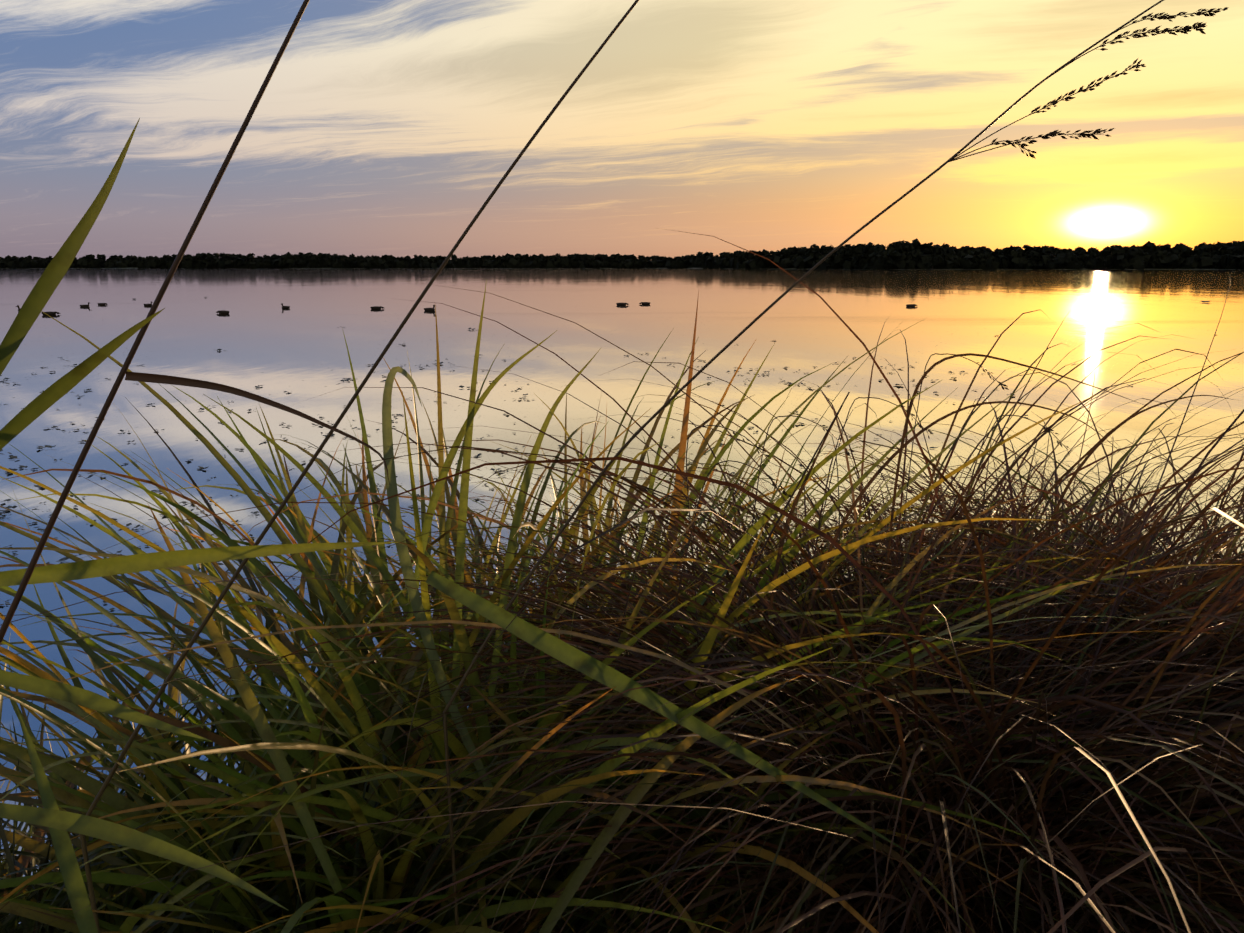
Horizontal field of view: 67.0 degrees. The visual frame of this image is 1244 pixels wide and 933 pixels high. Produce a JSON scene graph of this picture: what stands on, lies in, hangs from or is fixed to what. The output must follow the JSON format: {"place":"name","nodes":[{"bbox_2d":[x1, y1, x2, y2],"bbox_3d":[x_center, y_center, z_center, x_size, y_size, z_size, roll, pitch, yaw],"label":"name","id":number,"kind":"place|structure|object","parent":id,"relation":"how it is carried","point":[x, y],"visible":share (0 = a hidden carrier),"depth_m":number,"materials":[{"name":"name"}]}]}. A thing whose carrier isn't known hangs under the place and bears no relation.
{"place":"outdoors","nodes":[
{"label":"outdoors","id":0,"kind":"place"},
{"bbox_2d":[0,267,1242,932],"bbox_3d":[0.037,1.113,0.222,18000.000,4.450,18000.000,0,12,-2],"label":"ground","id":1,"kind":"structure","parent":0,"point":[686,927],"depth_m":1.19,"materials":[{"name":"soil"}]},
{"bbox_2d":[0,0,1227,932],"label":"flowering stems","id":2,"kind":"object","parent":1,"relation":"on","point":[183,381],"visible":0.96,"depth_m":0.70,"materials":[{"name":"brown plant"}]},
{"bbox_2d":[0,502,1237,932],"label":"bank grass","id":3,"kind":"structure","parent":1,"relation":"on","point":[262,884],"depth_m":1.08,"materials":[{"name":"green plant"}]},
{"bbox_2d":[0,118,1243,932],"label":"green grass clump","id":4,"kind":"object","parent":1,"relation":"on","point":[171,814],"visible":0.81,"depth_m":0.97,"materials":[{"name":"green plant"}]},
{"bbox_2d":[0,228,1243,932],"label":"sedge tussocks","id":5,"kind":"object","parent":1,"relation":"on","point":[1172,760],"visible":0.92,"depth_m":0.90,"materials":[{"name":"plant"}]},
{"bbox_2d":[0,238,1243,269],"bbox_3d":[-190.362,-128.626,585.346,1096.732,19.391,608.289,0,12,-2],"label":"shore forest","id":6,"kind":"object","parent":1,"relation":"on","point":[915,254],"visible":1,"depth_m":561.20,"materials":[{"name":"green plant"}]},
{"bbox_2d":[0,268,1243,923],"bbox_3d":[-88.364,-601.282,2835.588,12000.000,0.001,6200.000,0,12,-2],"label":"lake water","id":7,"kind":"structure","parent":0,"point":[296,350],"depth_m":12.01,"materials":[{"name":"liquid"}]},
{"bbox_2d":[42,311,60,314],"bbox_3d":[-17.136,-4.577,28.216,0.510,0.156,0.192,-5,13,-21],"label":"duck","id":8,"kind":"object","parent":7,"relation":"on","point":[51,313],"visible":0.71,"depth_m":28.15},
{"bbox_2d":[216,310,228,313],"bbox_3d":[-12.284,-4.722,28.901,0.511,0.156,0.193,4,13,17],"label":"duck","id":9,"kind":"object","parent":7,"relation":"on","point":[223,312],"visible":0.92,"depth_m":28.81},
{"bbox_2d":[370,306,383,308],"bbox_3d":[-8.332,-5.390,32.050,0.486,0.148,0.183,-4,13,-17],"label":"duck","id":10,"kind":"object","parent":7,"relation":"on","point":[377,307],"visible":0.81,"depth_m":31.98},
{"bbox_2d":[424,305,434,310],"bbox_3d":[-6.289,-5.176,30.799,0.443,0.254,0.193,2,12,10],"label":"duck","id":11,"kind":"object","parent":7,"relation":"on","point":[429,309],"visible":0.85,"depth_m":30.74},
{"bbox_2d":[0,284,1230,624],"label":"floating water weed","id":12,"kind":"object","parent":7,"relation":"on","point":[334,434],"visible":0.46,"depth_m":7.39,"materials":[{"name":"plant"}]},
{"bbox_2d":[0,0,1243,259],"label":"sky","id":13,"kind":"structure","parent":0,"point":[379,128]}
]}

